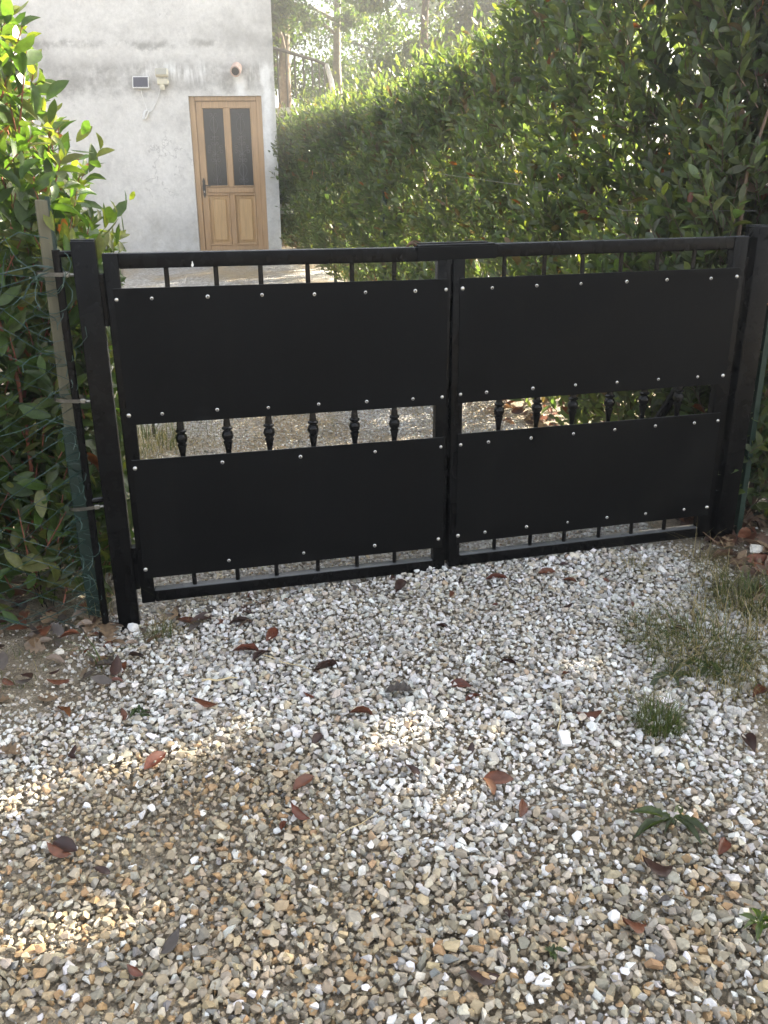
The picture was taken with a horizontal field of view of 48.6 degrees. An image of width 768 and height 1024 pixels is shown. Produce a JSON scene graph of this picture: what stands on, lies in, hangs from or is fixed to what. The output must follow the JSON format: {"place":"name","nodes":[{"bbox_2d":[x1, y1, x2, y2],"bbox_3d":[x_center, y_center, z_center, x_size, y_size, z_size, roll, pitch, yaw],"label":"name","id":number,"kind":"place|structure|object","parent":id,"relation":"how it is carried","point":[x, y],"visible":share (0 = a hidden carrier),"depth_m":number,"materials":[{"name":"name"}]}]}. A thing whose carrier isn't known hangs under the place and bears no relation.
{"place":"outdoors","nodes":[
{"label":"outdoors","id":0,"kind":"place"},
{"bbox_2d":[73,264,667,626],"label":"driveway","id":1,"kind":"structure","parent":0,"point":[195,276],"depth_m":5.35,"materials":[{"name":"gravel"}]},
{"bbox_2d":[3,496,134,583],"bbox_3d":[-1.443,-0.036,3.995,1.411,0.354,1.252,0,21,0],"label":"grass tuft","id":2,"kind":"object","parent":1,"relation":"on","point":[43,553],"visible":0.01,"depth_m":3.79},
{"bbox_2d":[31,552,147,625],"bbox_3d":[-1.134,0.231,3.357,0.587,0.359,0.656,0,21,0],"label":"grass tuft","id":3,"kind":"object","parent":1,"relation":"on","point":[91,594],"visible":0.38,"depth_m":3.31,"materials":[{"name":"plant"}]},
{"bbox_2d":[137,419,222,458],"bbox_3d":[-1.365,-0.539,5.194,0.931,0.265,0.893,0,21,0],"label":"grass tuft","id":4,"kind":"object","parent":1,"relation":"on","point":[163,437],"visible":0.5,"depth_m":5.18,"materials":[{"name":"plant"}]},
{"bbox_2d":[174,414,343,453],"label":"dry grass","id":5,"kind":"structure","parent":1,"relation":"on","point":[262,434],"depth_m":5.21,"materials":[{"name":"plant"}]},
{"bbox_2d":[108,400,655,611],"bbox_3d":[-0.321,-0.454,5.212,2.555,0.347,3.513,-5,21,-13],"label":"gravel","id":6,"kind":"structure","parent":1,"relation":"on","point":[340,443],"depth_m":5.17,"materials":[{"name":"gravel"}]},
{"bbox_2d":[0,211,767,1023],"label":"ground","id":7,"kind":"structure","parent":0,"point":[18,647],"depth_m":2.33,"materials":[{"name":"gravel"}]},
{"bbox_2d":[0,641,59,693],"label":"grass tuft","id":8,"kind":"object","parent":7,"relation":"on","point":[20,662],"visible":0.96,"depth_m":3.03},
{"bbox_2d":[22,633,47,644],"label":"dry leaf","id":9,"kind":"object","parent":7,"relation":"on","point":[36,636],"visible":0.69,"depth_m":3.18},
{"bbox_2d":[17,549,61,606],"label":"weed","id":10,"kind":"object","parent":7,"relation":"on","point":[44,590],"visible":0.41,"depth_m":3.42,"materials":[{"name":"green plant"}]},
{"bbox_2d":[0,196,101,630],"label":"wire fence","id":11,"kind":"object","parent":7,"relation":"on","point":[47,239],"visible":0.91,"depth_m":3.03,"materials":[{"name":"green metal"}]},
{"bbox_2d":[36,270,73,277],"bbox_3d":[-1.096,-0.796,2.841,0.122,0.018,0.088,-3,20,-14],"label":"hose clamp","id":12,"kind":"object","parent":11,"relation":"attached to","point":[38,272],"visible":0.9,"depth_m":2.81,"materials":[{"name":"metal"}]},
{"bbox_2d":[54,394,89,403],"bbox_3d":[-1.094,-0.399,2.990,0.122,0.018,0.087,0,20,-15],"label":"hose clamp","id":13,"kind":"object","parent":11,"relation":"attached to","point":[83,400],"visible":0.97,"depth_m":2.96,"materials":[{"name":"metal"}]},
{"bbox_2d":[69,502,103,510],"bbox_3d":[-1.092,-0.026,3.131,0.122,0.018,0.087,-6,22,-13],"label":"hose clamp","id":14,"kind":"object","parent":11,"relation":"attached to","point":[97,506],"visible":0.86,"depth_m":3.10,"materials":[{"name":"metal"}]},
{"bbox_2d":[0,0,134,624],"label":"photinia bush","id":15,"kind":"object","parent":7,"relation":"on","point":[21,189],"visible":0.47,"depth_m":3.10,"materials":[{"name":"green plant"}]},
{"bbox_2d":[0,430,172,495],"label":"grass tuft","id":16,"kind":"object","parent":7,"relation":"on","point":[142,451],"visible":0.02,"depth_m":4.79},
{"bbox_2d":[40,631,148,684],"bbox_3d":[-0.992,0.494,2.971,0.360,0.147,0.244,0,21,0],"label":"grass tuft","id":17,"kind":"object","parent":7,"relation":"on","point":[92,655],"visible":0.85,"depth_m":2.99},
{"bbox_2d":[70,238,140,631],"bbox_3d":[-0.997,-0.192,3.095,0.078,1.527,0.078,-5,21,-13],"label":"gate post","id":18,"kind":"object","parent":7,"relation":"on","point":[84,255],"visible":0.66,"depth_m":3.01,"materials":[{"name":"metal"}]},
{"bbox_2d":[51,250,108,623],"bbox_3d":[-1.060,-0.220,3.046,0.062,1.375,0.026,-11,23,-27],"label":"brace pole","id":19,"kind":"object","parent":18,"relation":"attached to","point":[57,255],"visible":0.99,"depth_m":3.00,"materials":[{"name":"metal"}]},
{"bbox_2d":[99,246,450,602],"bbox_3d":[-0.356,-0.315,3.223,1.246,1.301,0.056,-5,21,-13],"label":"gate leaf","id":20,"kind":"object","parent":18,"relation":"attached to","point":[216,351],"visible":0.99,"depth_m":3.18,"materials":[{"name":"black paint"}]},
{"bbox_2d":[0,576,275,701],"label":"leaf litter","id":21,"kind":"object","parent":7,"relation":"on","point":[116,664],"visible":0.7,"depth_m":3.19,"materials":[{"name":"plant"}]},
{"bbox_2d":[81,615,101,633],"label":"dry leaf","id":22,"kind":"object","parent":21,"relation":"on","point":[90,627],"visible":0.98,"depth_m":3.26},
{"bbox_2d":[96,623,118,637],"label":"dry leaf","id":23,"kind":"object","parent":21,"relation":"on","point":[107,630],"visible":0.9,"depth_m":3.22,"materials":[{"name":"plant"}]},
{"bbox_2d":[176,616,195,623],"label":"dry leaf","id":24,"kind":"object","parent":21,"relation":"on","point":[185,619],"visible":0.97,"depth_m":3.28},
{"bbox_2d":[2,0,281,252],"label":"house","id":25,"kind":"structure","parent":7,"relation":"on","point":[190,160],"depth_m":11.17,"materials":[{"name":"paint"}]},
{"bbox_2d":[132,76,148,87],"bbox_3d":[-3.147,-5.559,11.022,0.214,0.148,0.040,0,5,0],"label":"solar panel","id":26,"kind":"object","parent":25,"relation":"attached to","point":[140,81],"visible":1,"depth_m":11.00,"materials":[{"name":"white plastic"}]},
{"bbox_2d":[141,89,159,119],"bbox_3d":[-3.032,-5.341,11.093,0.291,0.410,0.047,0,21,0],"label":"power cable","id":27,"kind":"object","parent":25,"relation":"attached to","point":[145,114],"visible":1,"depth_m":11.13,"materials":[{"name":"white plastic"}]},
{"bbox_2d":[155,68,168,89],"bbox_3d":[-2.857,-5.580,10.973,0.164,0.251,0.111,0,21,0],"label":"floodlight","id":28,"kind":"object","parent":25,"relation":"attached to","point":[161,72],"visible":1,"depth_m":10.94,"materials":[{"name":"beige plastic"}]},
{"bbox_2d":[189,96,268,250],"bbox_3d":[-2.074,-4.499,11.506,0.951,2.018,0.136,0,21,0],"label":"door","id":29,"kind":"structure","parent":25,"relation":"in","point":[227,131],"depth_m":11.48,"materials":[{"name":"brown wood"}]},
{"bbox_2d":[144,751,165,768],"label":"dry leaf","id":30,"kind":"object","parent":7,"relation":"on","point":[151,758],"visible":1,"depth_m":2.49,"materials":[{"name":"plant"}]},
{"bbox_2d":[121,605,201,643],"bbox_3d":[-0.826,0.405,3.250,0.308,0.110,0.384,18,27,40],"label":"grass tuft","id":31,"kind":"object","parent":7,"relation":"on","point":[164,629],"visible":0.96,"depth_m":3.25,"materials":[{"name":"plant"}]},
{"bbox_2d":[193,697,217,706],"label":"dry leaf","id":32,"kind":"object","parent":7,"relation":"on","point":[204,703],"visible":1,"depth_m":2.74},
{"bbox_2d":[233,643,258,650],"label":"dry leaf","id":33,"kind":"object","parent":7,"relation":"on","point":[250,646],"visible":1,"depth_m":3.06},
{"bbox_2d":[253,650,270,660],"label":"dry leaf","id":34,"kind":"object","parent":7,"relation":"on","point":[257,654],"visible":1,"depth_m":3.01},
{"bbox_2d":[293,773,313,789],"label":"dry leaf","id":35,"kind":"object","parent":7,"relation":"on","point":[302,780],"visible":1,"depth_m":2.37,"materials":[{"name":"plant"}]},
{"bbox_2d":[273,46,335,242],"bbox_3d":[-1.233,-5.323,12.616,1.286,3.042,2.430,0,21,0],"label":"outdoor staircase","id":36,"kind":"structure","parent":7,"relation":"on","point":[326,66],"depth_m":12.61,"materials":[{"name":"metal"}]},
{"bbox_2d":[271,0,373,107],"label":"oak tree","id":37,"kind":"object","parent":7,"relation":"on","point":[284,24],"visible":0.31,"depth_m":15.45,"materials":[{"name":"green plant"}]},
{"bbox_2d":[273,0,419,106],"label":"oak tree","id":38,"kind":"object","parent":7,"relation":"on","point":[337,63],"visible":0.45,"depth_m":16.94,"materials":[{"name":"green plant"}]},
{"bbox_2d":[296,0,454,88],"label":"oak tree","id":39,"kind":"object","parent":7,"relation":"on","point":[355,43],"visible":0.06,"depth_m":21.68,"materials":[{"name":"green plant"}]},
{"bbox_2d":[0,526,767,1023],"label":"gravel","id":40,"kind":"structure","parent":7,"relation":"on","point":[496,953],"depth_m":2.29,"materials":[{"name":"gravel"}]},
{"bbox_2d":[0,742,21,754],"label":"dry leaf","id":41,"kind":"object","parent":40,"relation":"on","point":[13,749],"visible":1,"depth_m":2.54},
{"bbox_2d":[57,706,70,716],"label":"dry leaf","id":42,"kind":"object","parent":40,"relation":"on","point":[67,710],"visible":1,"depth_m":2.74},
{"bbox_2d":[53,836,77,851],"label":"dry leaf","id":43,"kind":"object","parent":40,"relation":"on","point":[66,843],"visible":1,"depth_m":2.17,"materials":[{"name":"plant"}]},
{"bbox_2d":[47,842,70,857],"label":"dry leaf","id":44,"kind":"object","parent":43,"relation":"on","point":[56,851],"visible":1,"depth_m":2.15,"materials":[{"name":"plant"}]},
{"bbox_2d":[94,866,109,873],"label":"dry leaf","id":45,"kind":"object","parent":40,"relation":"on","point":[103,869],"visible":1,"depth_m":2.10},
{"bbox_2d":[114,715,122,723],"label":"stone","id":46,"kind":"object","parent":40,"relation":"on","point":[118,719],"visible":1,"depth_m":2.70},
{"bbox_2d":[120,708,126,719],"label":"dry leaf","id":47,"kind":"object","parent":40,"relation":"on","point":[123,713],"visible":1,"depth_m":2.71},
{"bbox_2d":[127,623,138,631],"bbox_3d":[-0.962,0.442,3.260,0.044,0.035,0.030,-4,21,-9],"label":"stone","id":48,"kind":"object","parent":40,"relation":"on","point":[132,627],"visible":1,"depth_m":3.25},
{"bbox_2d":[127,964,142,976],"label":"dry leaf","id":49,"kind":"object","parent":40,"relation":"on","point":[135,971],"visible":1,"depth_m":1.82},
{"bbox_2d":[130,705,149,717],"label":"weed","id":50,"kind":"object","parent":40,"relation":"on","point":[136,710],"visible":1,"depth_m":2.72,"materials":[{"name":"green plant"}]},
{"bbox_2d":[161,928,178,953],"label":"dry leaf","id":51,"kind":"object","parent":40,"relation":"on","point":[170,943],"visible":1,"depth_m":1.88,"materials":[{"name":"plant"}]},
{"bbox_2d":[190,612,214,621],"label":"dry leaf","id":52,"kind":"object","parent":40,"relation":"on","point":[200,616],"visible":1,"depth_m":3.29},
{"bbox_2d":[202,676,237,681],"bbox_3d":[-0.557,0.566,2.885,0.121,0.016,0.010,-1,21,-3],"label":"straw","id":53,"kind":"object","parent":40,"relation":"on","point":[216,680],"visible":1,"depth_m":2.88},
{"bbox_2d":[228,616,250,624],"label":"dry leaf","id":54,"kind":"object","parent":40,"relation":"on","point":[240,619],"visible":1,"depth_m":3.25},
{"bbox_2d":[266,627,277,640],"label":"dry leaf","id":55,"kind":"object","parent":40,"relation":"on","point":[272,632],"visible":1,"depth_m":3.14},
{"bbox_2d":[291,802,309,819],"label":"dry leaf","id":56,"kind":"object","parent":40,"relation":"on","point":[298,813],"visible":1,"depth_m":2.25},
{"bbox_2d":[312,732,323,743],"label":"dry leaf","id":57,"kind":"object","parent":40,"relation":"on","point":[317,737],"visible":1,"depth_m":2.55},
{"bbox_2d":[313,659,337,671],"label":"dry leaf","id":58,"kind":"object","parent":40,"relation":"on","point":[326,663],"visible":1,"depth_m":2.91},
{"bbox_2d":[349,706,372,714],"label":"dry leaf","id":59,"kind":"object","parent":40,"relation":"on","point":[363,709],"visible":1,"depth_m":2.66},
{"bbox_2d":[395,579,406,591],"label":"dry leaf","id":60,"kind":"object","parent":40,"relation":"on","point":[400,584],"visible":1,"depth_m":3.42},
{"bbox_2d":[405,764,419,779],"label":"dry leaf","id":61,"kind":"object","parent":40,"relation":"on","point":[414,769],"visible":1,"depth_m":2.40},
{"bbox_2d":[451,678,470,686],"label":"dry leaf","id":62,"kind":"object","parent":40,"relation":"on","point":[460,682],"visible":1,"depth_m":2.78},
{"bbox_2d":[465,929,477,937],"bbox_3d":[0.194,0.940,1.891,0.023,0.023,0.021,14,25,34],"label":"stone","id":63,"kind":"object","parent":40,"relation":"on","point":[470,933],"visible":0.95,"depth_m":1.89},
{"bbox_2d":[465,693,480,701],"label":"dry leaf","id":64,"kind":"object","parent":40,"relation":"on","point":[471,697],"visible":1,"depth_m":2.71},
{"bbox_2d":[466,970,499,984],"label":"dry leaf","id":65,"kind":"object","parent":40,"relation":"on","point":[479,977],"visible":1,"depth_m":1.77,"materials":[{"name":"plant"}]},
{"bbox_2d":[483,770,513,783],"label":"dry leaf","id":66,"kind":"object","parent":40,"relation":"on","point":[498,777],"visible":1,"depth_m":2.36,"materials":[{"name":"plant"}]},
{"bbox_2d":[498,658,515,663],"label":"dry leaf","id":67,"kind":"object","parent":40,"relation":"on","point":[509,660],"visible":1,"depth_m":2.90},
{"bbox_2d":[519,799,527,816],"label":"dry leaf","id":68,"kind":"object","parent":40,"relation":"on","point":[523,809],"visible":1,"depth_m":2.24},
{"bbox_2d":[538,567,555,573],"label":"dry leaf","id":69,"kind":"object","parent":40,"relation":"on","point":[545,570],"visible":1,"depth_m":3.54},
{"bbox_2d":[558,730,571,746],"bbox_3d":[0.529,0.663,2.491,0.030,0.014,0.048,0,39,-7],"label":"tile fragment","id":70,"kind":"object","parent":40,"relation":"on","point":[565,739],"visible":1,"depth_m":2.48,"materials":[{"name":"white stone"}]},
{"bbox_2d":[565,958,612,970],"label":"twig","id":71,"kind":"object","parent":40,"relation":"on","point":[582,967],"visible":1,"depth_m":1.79,"materials":[{"name":"wood"}]},
{"bbox_2d":[577,710,602,718],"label":"dry leaf","id":72,"kind":"object","parent":40,"relation":"on","point":[594,714],"visible":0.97,"depth_m":2.61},
{"bbox_2d":[574,968,613,999],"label":"twig","id":73,"kind":"object","parent":40,"relation":"on","point":[585,978],"visible":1,"depth_m":1.77,"materials":[{"name":"wood"}]},
{"bbox_2d":[607,909,619,922],"bbox_3d":[0.520,0.915,1.925,0.026,0.026,0.026,-10,23,-24],"label":"stone","id":74,"kind":"object","parent":40,"relation":"on","point":[614,916],"visible":1,"depth_m":1.92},
{"bbox_2d":[601,543,663,581],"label":"grass tuft","id":75,"kind":"object","parent":40,"relation":"on","point":[625,567],"visible":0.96,"depth_m":3.58,"materials":[{"name":"plant"}]},
{"bbox_2d":[622,917,646,933],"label":"dry leaf","id":76,"kind":"object","parent":40,"relation":"on","point":[637,927],"visible":1,"depth_m":1.89,"materials":[{"name":"plant"}]},
{"bbox_2d":[658,895,670,902],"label":"dry leaf","id":77,"kind":"object","parent":40,"relation":"on","point":[664,898],"visible":1,"depth_m":1.97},
{"bbox_2d":[638,517,742,575],"bbox_3d":[1.372,0.143,3.649,0.500,0.159,0.428,0,21,0],"label":"grass tuft","id":78,"kind":"object","parent":40,"relation":"on","point":[696,559],"visible":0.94,"depth_m":3.68,"materials":[{"name":"plant"}]},
{"bbox_2d":[739,908,750,921],"bbox_3d":[0.816,0.909,1.923,0.029,0.019,0.032,-17,27,-38],"label":"stone","id":79,"kind":"object","parent":40,"relation":"on","point":[741,910],"visible":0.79,"depth_m":1.92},
{"bbox_2d":[753,684,767,696],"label":"dry leaf","id":80,"kind":"object","parent":40,"relation":"on","point":[763,689],"visible":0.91,"depth_m":2.74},
{"bbox_2d":[385,680,412,692],"bbox_3d":[0.049,0.573,2.758,0.077,0.033,0.072,16,26,37],"label":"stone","id":81,"kind":"object","parent":7,"relation":"on","point":[398,686],"visible":1,"depth_m":2.77,"materials":[{"name":"stone"}]},
{"bbox_2d":[310,0,505,92],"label":"oak tree","id":82,"kind":"object","parent":7,"relation":"on","point":[463,17],"visible":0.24,"depth_m":14.07,"materials":[{"name":"green plant"}]},
{"bbox_2d":[391,0,506,150],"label":"oak tree","id":83,"kind":"object","parent":7,"relation":"on","point":[438,15],"visible":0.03,"depth_m":23.56,"materials":[{"name":"green plant"}]},
{"bbox_2d":[484,777,496,794],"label":"dry leaf","id":84,"kind":"object","parent":7,"relation":"on","point":[490,783],"visible":1,"depth_m":2.33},
{"bbox_2d":[486,573,506,579],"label":"dry leaf","id":85,"kind":"object","parent":7,"relation":"on","point":[495,575],"visible":1,"depth_m":3.49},
{"bbox_2d":[467,398,564,426],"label":"leaf litter","id":86,"kind":"object","parent":7,"relation":"on","point":[519,410],"visible":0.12,"depth_m":5.54,"materials":[{"name":"plant"}]},
{"bbox_2d":[268,0,767,512],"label":"laurel hedge","id":87,"kind":"object","parent":7,"relation":"on","point":[532,78],"visible":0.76,"depth_m":4.60,"materials":[{"name":"green plant"}]},
{"bbox_2d":[331,171,755,281],"bbox_3d":[0.371,-1.926,6.638,0.214,1.517,6.910,-6,22,-16],"label":"wire fence","id":88,"kind":"object","parent":7,"relation":"on","point":[384,233],"visible":0.27,"depth_m":6.09,"materials":[{"name":"green metal"}]},
{"bbox_2d":[535,972,551,989],"bbox_3d":[0.330,0.976,1.774,0.036,0.028,0.030,0,21,0],"label":"stone","id":89,"kind":"object","parent":7,"relation":"on","point":[540,983],"visible":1,"depth_m":1.76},
{"bbox_2d":[429,0,668,152],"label":"oak tree","id":90,"kind":"object","parent":7,"relation":"on","point":[451,9],"visible":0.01,"depth_m":13.72,"materials":[{"name":"green plant"}]},
{"bbox_2d":[545,944,567,960],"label":"weed","id":91,"kind":"object","parent":7,"relation":"on","point":[552,949],"visible":1,"depth_m":1.81,"materials":[{"name":"green plant"}]},
{"bbox_2d":[610,739,621,747],"bbox_3d":[0.683,0.680,2.507,0.025,0.016,0.031,-4,21,-11],"label":"stone","id":92,"kind":"object","parent":7,"relation":"on","point":[615,743],"visible":1,"depth_m":2.50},
{"bbox_2d":[602,680,708,752],"bbox_3d":[0.833,0.587,2.610,0.320,0.129,0.394,0,21,0],"label":"grass tuft","id":93,"kind":"object","parent":7,"relation":"on","point":[668,718],"visible":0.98,"depth_m":2.59,"materials":[{"name":"plant"}]},
{"bbox_2d":[642,854,672,876],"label":"dry leaf","id":94,"kind":"object","parent":7,"relation":"on","point":[659,869],"visible":1,"depth_m":2.04,"materials":[{"name":"plant"}]},
{"bbox_2d":[651,746,663,756],"bbox_3d":[0.793,0.694,2.471,0.040,0.028,0.021,-7,22,-18],"label":"stone","id":95,"kind":"object","parent":7,"relation":"on","point":[656,751],"visible":1,"depth_m":2.46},
{"bbox_2d":[629,805,710,844],"bbox_3d":[0.729,0.801,2.200,0.202,0.090,0.157,0,21,0],"label":"weed","id":96,"kind":"object","parent":7,"relation":"on","point":[688,822],"visible":0.99,"depth_m":2.17,"materials":[{"name":"green plant"}]},
{"bbox_2d":[648,659,696,688],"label":"weed","id":97,"kind":"object","parent":7,"relation":"on","point":[656,677],"visible":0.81,"depth_m":2.82,"materials":[{"name":"green plant"}]},
{"bbox_2d":[597,573,767,718],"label":"grass tuft","id":98,"kind":"object","parent":7,"relation":"on","point":[743,663],"visible":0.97,"depth_m":2.99,"materials":[{"name":"plant"}]},
{"bbox_2d":[637,4,737,139],"bbox_3d":[5.283,-9.040,15.293,4.673,7.602,4.735,0,21,0],"label":"oak tree","id":99,"kind":"object","parent":7,"relation":"on","point":[669,88],"visible":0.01,"depth_m":15.24,"materials":[{"name":"green plant"}]},
{"bbox_2d":[650,540,767,635],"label":"grass tuft","id":100,"kind":"object","parent":7,"relation":"on","point":[748,591],"visible":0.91,"depth_m":3.37,"materials":[{"name":"plant"}]},
{"bbox_2d":[695,653,724,684],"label":"weed","id":101,"kind":"object","parent":7,"relation":"on","point":[702,672],"visible":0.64,"depth_m":2.85,"materials":[{"name":"green plant"}]},
{"bbox_2d":[668,0,767,518],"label":"laurel hedge","id":102,"kind":"object","parent":7,"relation":"on","point":[760,445],"visible":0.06,"depth_m":3.80,"materials":[{"name":"green plant"}]},
{"bbox_2d":[676,497,767,608],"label":"leaf litter","id":103,"kind":"object","parent":7,"relation":"on","point":[747,536],"visible":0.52,"depth_m":3.75,"materials":[{"name":"plant"}]},
{"bbox_2d":[718,837,730,854],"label":"dry leaf","id":104,"kind":"object","parent":7,"relation":"on","point":[724,845],"visible":1,"depth_m":2.12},
{"bbox_2d":[703,224,767,545],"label":"gate post","id":105,"kind":"object","parent":7,"relation":"on","point":[752,314],"visible":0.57,"depth_m":3.61,"materials":[{"name":"metal"}]},
{"bbox_2d":[406,235,748,566],"bbox_3d":[0.784,-0.443,3.490,1.440,1.315,0.063,-6,21,-13],"label":"gate leaf","id":106,"kind":"object","parent":105,"relation":"attached to","point":[536,337],"visible":0.99,"depth_m":3.47,"materials":[{"name":"black paint"}]},
{"bbox_2d":[654,387,683,417],"bbox_3d":[1.324,-0.560,3.825,0.359,0.679,0.044,16,26,37],"label":"support strut","id":107,"kind":"object","parent":105,"relation":"attached to","point":[665,407],"visible":0.04,"depth_m":3.87,"materials":[{"name":"black paint"}]},
{"bbox_2d":[741,732,756,751],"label":"dry leaf","id":108,"kind":"object","parent":7,"relation":"on","point":[750,740],"visible":1,"depth_m":2.50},
{"bbox_2d":[733,302,767,535],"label":"wire fence","id":109,"kind":"object","parent":7,"relation":"on","point":[752,429],"visible":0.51,"depth_m":3.78,"materials":[{"name":"green metal"}]},
{"bbox_2d":[739,908,767,941],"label":"weed","id":110,"kind":"object","parent":7,"relation":"on","point":[760,926],"visible":1,"depth_m":1.88,"materials":[{"name":"green plant"}]},
{"bbox_2d":[749,544,767,553],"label":"stone","id":111,"kind":"object","parent":7,"relation":"on","point":[755,548],"visible":0.78,"depth_m":3.70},
{"bbox_2d":[275,0,766,192],"label":"sky","id":112,"kind":"structure","parent":0,"point":[325,7],"materials":[{"name":"white"}]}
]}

